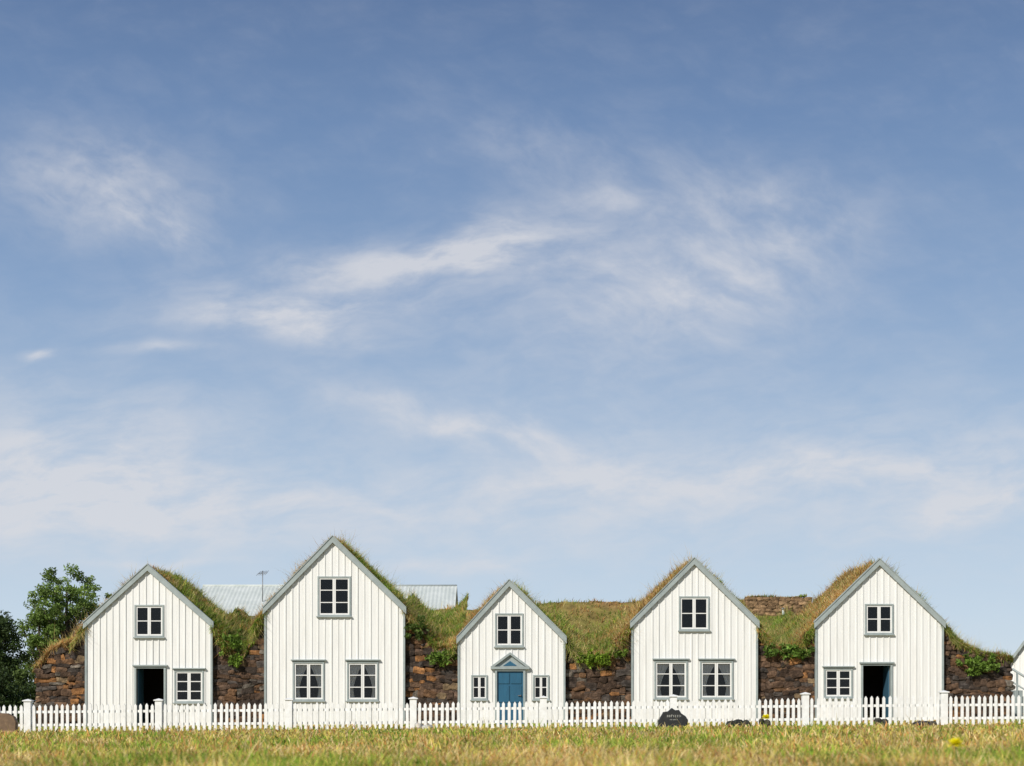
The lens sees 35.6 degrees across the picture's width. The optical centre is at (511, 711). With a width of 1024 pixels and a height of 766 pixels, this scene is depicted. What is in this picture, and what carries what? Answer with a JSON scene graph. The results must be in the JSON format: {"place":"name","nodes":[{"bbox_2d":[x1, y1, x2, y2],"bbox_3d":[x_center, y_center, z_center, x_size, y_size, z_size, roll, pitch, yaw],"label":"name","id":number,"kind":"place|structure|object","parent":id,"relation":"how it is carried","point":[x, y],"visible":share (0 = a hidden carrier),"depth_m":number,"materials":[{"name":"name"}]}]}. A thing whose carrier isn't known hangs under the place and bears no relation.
{"place":"outdoors","nodes":[
{"label":"outdoors","id":0,"kind":"place"},
{"bbox_2d":[0,0,1023,706],"label":"sky","id":1,"kind":"structure","parent":0,"point":[572,299],"materials":[{"name":"blue"}]},
{"bbox_2d":[0,704,1023,765],"bbox_3d":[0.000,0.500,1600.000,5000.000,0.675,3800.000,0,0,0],"label":"ground","id":2,"kind":"structure","parent":0,"point":[504,733],"depth_m":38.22,"materials":[{"name":"green plant"}]},
{"bbox_2d":[0,713,18,732],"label":"rock","id":3,"kind":"object","parent":2,"relation":"on","point":[8,721],"visible":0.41,"depth_m":43.32,"materials":[{"name":"stone"}]},
{"bbox_2d":[0,610,29,701],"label":"dark tree","id":4,"kind":"object","parent":2,"relation":"on","point":[9,638],"visible":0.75,"depth_m":79.80,"materials":[{"name":"green plant"}]},
{"bbox_2d":[0,666,36,722],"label":"shrub","id":5,"kind":"object","parent":2,"relation":"on","point":[7,697],"visible":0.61,"depth_m":66.00,"materials":[{"name":"green plant"}]},
{"bbox_2d":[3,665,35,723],"bbox_3d":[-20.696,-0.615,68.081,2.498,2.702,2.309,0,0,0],"label":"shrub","id":6,"kind":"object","parent":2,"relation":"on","point":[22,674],"visible":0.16,"depth_m":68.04,"materials":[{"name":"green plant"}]},
{"bbox_2d":[13,607,60,668],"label":"broadleaf tree","id":7,"kind":"object","parent":2,"relation":"on","point":[34,642],"visible":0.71,"depth_m":82.59,"materials":[{"name":"green plant"}]},
{"bbox_2d":[32,613,87,726],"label":"stone wall","id":8,"kind":"structure","parent":2,"relation":"on","point":[58,670],"depth_m":60.16,"materials":[{"name":"brown stone"}]},
{"bbox_2d":[23,563,111,642],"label":"broadleaf tree","id":9,"kind":"object","parent":2,"relation":"on","point":[65,622],"visible":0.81,"depth_m":83.36,"materials":[{"name":"green plant"}]},
{"bbox_2d":[68,557,250,726],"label":"turf house","id":10,"kind":"structure","parent":2,"relation":"on","point":[148,631],"depth_m":60.00,"materials":[{"name":"white wood"}]},
{"bbox_2d":[138,668,143,726],"bbox_3d":[-14.102,-0.419,60.580,0.075,2.379,0.840,0,0,0],"label":"door","id":11,"kind":"structure","parent":10,"relation":"in","point":[140,671],"depth_m":60.62,"materials":[{"name":"blue wood"}]},
{"bbox_2d":[133,605,164,637],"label":"window","id":12,"kind":"structure","parent":10,"relation":"in","point":[136,635],"depth_m":59.98,"materials":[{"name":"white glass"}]},
{"bbox_2d":[172,668,205,703],"bbox_3d":[-12.161,-0.949,60.000,1.247,1.344,0.240,0,0,0],"label":"window","id":13,"kind":"structure","parent":10,"relation":"in","point":[176,670],"depth_m":59.95,"materials":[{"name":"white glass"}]},
{"bbox_2d":[213,602,269,725],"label":"stone wall","id":14,"kind":"structure","parent":2,"relation":"on","point":[242,684],"depth_m":60.16,"materials":[{"name":"brown stone"}]},
{"bbox_2d":[215,628,242,655],"bbox_3d":[-10.673,-2.598,60.046,1.136,1.078,0.623,0,0,0],"label":"leafy plant","id":15,"kind":"object","parent":14,"relation":"attached to","point":[235,641],"visible":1,"depth_m":59.92,"materials":[{"name":"green plant"}]},
{"bbox_2d":[227,653,242,667],"bbox_3d":[-10.419,-1.901,60.059,0.660,0.637,0.592,0,0,0],"label":"leafy plant","id":16,"kind":"object","parent":14,"relation":"attached to","point":[235,660],"visible":1,"depth_m":59.91,"materials":[{"name":"green plant"}]},
{"bbox_2d":[202,585,457,618],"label":"metal roofed building","id":17,"kind":"structure","parent":2,"relation":"on","point":[239,596],"depth_m":80.90,"materials":[{"name":"white metal"}]},
{"bbox_2d":[257,571,266,601],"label":"aerial","id":18,"kind":"object","parent":17,"relation":"attached to","point":[262,582],"visible":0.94,"depth_m":79.98,"materials":[{"name":"grey metal"}]},
{"bbox_2d":[246,530,431,725],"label":"turf house","id":19,"kind":"structure","parent":2,"relation":"on","point":[334,611],"depth_m":60.00,"materials":[{"name":"white wood"}]},
{"bbox_2d":[291,659,325,701],"bbox_3d":[-7.661,-1.145,60.000,1.319,1.594,0.240,0,0,0],"label":"window","id":20,"kind":"structure","parent":19,"relation":"in","point":[299,665],"depth_m":59.98,"materials":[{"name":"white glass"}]},
{"bbox_2d":[316,576,351,616],"bbox_3d":[-6.696,-4.299,60.010,1.330,1.545,0.220,0,0,0],"label":"window","id":21,"kind":"structure","parent":19,"relation":"in","point":[319,614],"depth_m":59.98,"materials":[{"name":"white wood"}]},
{"bbox_2d":[345,659,379,701],"bbox_3d":[-5.625,-1.145,60.000,1.319,1.594,0.240,0,0,0],"label":"window","id":22,"kind":"structure","parent":19,"relation":"in","point":[353,665],"depth_m":59.98,"materials":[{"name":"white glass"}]},
{"bbox_2d":[413,722,432,729],"bbox_3d":[-2.415,0.438,43.382,0.635,0.261,0.428,0,0,28],"label":"rock","id":23,"kind":"object","parent":2,"relation":"on","point":[420,726],"visible":0.54,"depth_m":43.25,"materials":[{"name":"stone"}]},
{"bbox_2d":[402,588,473,723],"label":"stone wall","id":24,"kind":"structure","parent":2,"relation":"on","point":[427,683],"depth_m":60.17,"materials":[{"name":"brown stone"}]},
{"bbox_2d":[404,615,428,640],"bbox_3d":[-3.604,-3.142,60.048,0.961,0.989,0.620,0,0,0],"label":"leafy plant","id":25,"kind":"object","parent":24,"relation":"attached to","point":[418,628],"visible":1,"depth_m":59.92,"materials":[{"name":"green plant"}]},
{"bbox_2d":[424,649,457,666],"bbox_3d":[-2.664,-2.015,60.023,1.302,0.740,0.667,0,0,0],"label":"leafy plant","id":26,"kind":"object","parent":24,"relation":"attached to","point":[435,655],"visible":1,"depth_m":59.92,"materials":[{"name":"green plant"}]},
{"bbox_2d":[0,690,1023,731],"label":"picket fence","id":27,"kind":"object","parent":2,"relation":"on","point":[941,705],"visible":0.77,"depth_m":44.91,"materials":[{"name":"white wood"}]},
{"bbox_2d":[439,574,585,724],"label":"turf house","id":28,"kind":"structure","parent":2,"relation":"on","point":[516,636],"depth_m":60.00,"materials":[{"name":"white wood"}]},
{"bbox_2d":[470,675,487,700],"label":"window","id":29,"kind":"structure","parent":28,"relation":"in","point":[473,698],"depth_m":59.95,"materials":[{"name":"white wood"}]},
{"bbox_2d":[494,613,523,647],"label":"window","id":30,"kind":"structure","parent":28,"relation":"in","point":[509,645],"depth_m":59.98,"materials":[{"name":"white wood"}]},
{"bbox_2d":[497,671,522,723],"bbox_3d":[-0.071,-0.368,59.965,0.983,2.266,0.130,0,0,0],"label":"door","id":31,"kind":"structure","parent":28,"relation":"in","point":[509,683],"depth_m":59.96,"materials":[{"name":"blue wood"}]},
{"bbox_2d":[532,675,549,700],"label":"window","id":32,"kind":"structure","parent":28,"relation":"in","point":[534,676],"depth_m":59.98,"materials":[{"name":"white wood"}]},
{"bbox_2d":[555,608,630,723],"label":"stone wall","id":33,"kind":"structure","parent":2,"relation":"on","point":[602,684],"depth_m":60.17,"materials":[{"name":"brown stone"}]},
{"bbox_2d":[574,648,616,668],"bbox_3d":[3.136,-1.955,60.034,1.668,0.807,0.647,0,0,0],"label":"leafy plant","id":34,"kind":"object","parent":33,"relation":"attached to","point":[597,658],"visible":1,"depth_m":59.91,"materials":[{"name":"green plant"}]},
{"bbox_2d":[613,647,628,657],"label":"leafy plant","id":35,"kind":"object","parent":33,"relation":"attached to","point":[620,653],"visible":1,"depth_m":59.89,"materials":[{"name":"green plant"}]},
{"bbox_2d":[428,595,778,632],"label":"turf house","id":36,"kind":"structure","parent":2,"relation":"on","point":[585,614],"depth_m":71.40,"materials":[{"name":"green plant"}]},
{"bbox_2d":[744,590,811,615],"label":"turf wall","id":37,"kind":"structure","parent":36,"relation":"on","point":[761,604],"depth_m":70.90,"materials":[{"name":"stone"}]},
{"bbox_2d":[658,708,687,727],"bbox_3d":[4.415,0.228,43.399,0.939,0.622,0.406,0,0,0],"label":"gravestone","id":38,"kind":"object","parent":2,"relation":"on","point":[668,718],"visible":0.75,"depth_m":43.29,"materials":[{"name":"stone"}]},
{"bbox_2d":[606,552,778,722],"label":"turf house","id":39,"kind":"structure","parent":2,"relation":"on","point":[694,626],"depth_m":60.00,"materials":[{"name":"white wood"}]},
{"bbox_2d":[652,658,689,699],"bbox_3d":[5.982,-1.199,60.000,1.390,1.559,0.240,0,0,0],"label":"window","id":40,"kind":"structure","parent":39,"relation":"in","point":[680,665],"depth_m":59.98,"materials":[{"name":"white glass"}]},
{"bbox_2d":[678,596,710,631],"bbox_3d":[6.857,-3.656,60.010,1.223,1.331,0.220,0,0,0],"label":"window","id":41,"kind":"structure","parent":39,"relation":"in","point":[693,629],"depth_m":59.98,"materials":[{"name":"white wood"}]},
{"bbox_2d":[698,658,734,699],"bbox_3d":[7.696,-1.199,60.000,1.390,1.559,0.240,0,0,0],"label":"window","id":42,"kind":"structure","parent":39,"relation":"in","point":[725,665],"depth_m":59.98,"materials":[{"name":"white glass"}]},
{"bbox_2d":[725,719,750,727],"bbox_3d":[6.152,0.385,43.399,0.705,0.326,0.406,0,0,0],"label":"rock","id":43,"kind":"object","parent":2,"relation":"on","point":[739,722],"visible":0.48,"depth_m":43.24,"materials":[{"name":"stone"}]},
{"bbox_2d":[759,718,770,726],"bbox_3d":[6.885,0.362,43.392,0.314,0.372,0.383,0,0,0],"label":"rock","id":44,"kind":"object","parent":2,"relation":"on","point":[764,722],"visible":0.57,"depth_m":43.29,"materials":[{"name":"stone"}]},
{"bbox_2d":[743,599,814,721],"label":"stone wall","id":45,"kind":"structure","parent":2,"relation":"on","point":[780,678],"depth_m":60.16,"materials":[{"name":"brown stone"}]},
{"bbox_2d":[763,642,814,659],"bbox_3d":[10.430,-2.254,60.044,2.041,0.734,0.627,0,0,0],"label":"leafy plant","id":46,"kind":"object","parent":45,"relation":"attached to","point":[790,650],"visible":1,"depth_m":59.92,"materials":[{"name":"green plant"}]},
{"bbox_2d":[779,555,963,721],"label":"turf house","id":47,"kind":"structure","parent":2,"relation":"on","point":[878,626],"depth_m":60.00,"materials":[{"name":"white wood"}]},
{"bbox_2d":[822,666,854,698],"bbox_3d":[12.286,-1.074,60.000,1.211,1.237,0.240,0,0,0],"label":"window","id":48,"kind":"structure","parent":47,"relation":"in","point":[826,668],"depth_m":59.95,"materials":[{"name":"white wood"}]},
{"bbox_2d":[864,604,894,634],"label":"window","id":49,"kind":"structure","parent":47,"relation":"in","point":[878,632],"depth_m":59.98,"materials":[{"name":"white wood"}]},
{"bbox_2d":[882,666,888,716],"bbox_3d":[14.204,-0.576,60.580,0.085,2.280,0.840,0,0,0],"label":"door","id":50,"kind":"structure","parent":47,"relation":"in","point":[885,668],"depth_m":60.43,"materials":[{"name":"blue wood"}]},
{"bbox_2d":[874,718,887,725],"bbox_3d":[10.072,0.350,43.470,0.390,0.330,0.440,0,0,0],"label":"rock","id":51,"kind":"object","parent":2,"relation":"on","point":[880,720],"visible":0.52,"depth_m":43.31,"materials":[{"name":"stone"}]},
{"bbox_2d":[912,720,936,725],"bbox_3d":[11.213,0.370,43.396,0.728,0.231,0.472,0,0,-15],"label":"rock","id":52,"kind":"object","parent":2,"relation":"on","point":[920,722],"visible":0.46,"depth_m":43.26,"materials":[{"name":"stone"}]},
{"bbox_2d":[945,737,964,762],"bbox_3d":[3.204,0.331,11.497,0.157,0.292,0.140,0,0,0],"label":"dandelion","id":53,"kind":"object","parent":2,"relation":"on","point":[953,741],"visible":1,"depth_m":11.49,"materials":[{"name":"yellow plant"}]},
{"bbox_2d":[944,621,1015,720],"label":"stone wall","id":54,"kind":"structure","parent":2,"relation":"on","point":[959,682],"depth_m":60.16,"materials":[{"name":"brown stone"}]},
{"bbox_2d":[956,653,1000,675],"bbox_3d":[17.577,-1.754,60.045,1.746,0.902,0.626,0,0,0],"label":"leafy plant","id":55,"kind":"object","parent":54,"relation":"attached to","point":[978,666],"visible":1,"depth_m":59.93,"materials":[{"name":"green plant"}]},
{"bbox_2d":[1010,668,1023,715],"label":"stair railing","id":56,"kind":"object","parent":2,"relation":"on","point":[1016,692],"visible":0.39,"depth_m":65.50,"materials":[{"name":"white wood"}]},
{"bbox_2d":[1011,641,1023,695],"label":"white house","id":57,"kind":"structure","parent":2,"relation":"on","point":[1018,662],"depth_m":72.58,"materials":[{"name":"wood"}]},
{"bbox_2d":[762,714,768,722],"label":"dandelion","id":58,"kind":"object","parent":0,"point":[766,716],"visible":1,"depth_m":42.26,"materials":[{"name":"yellow plant"}]}
]}

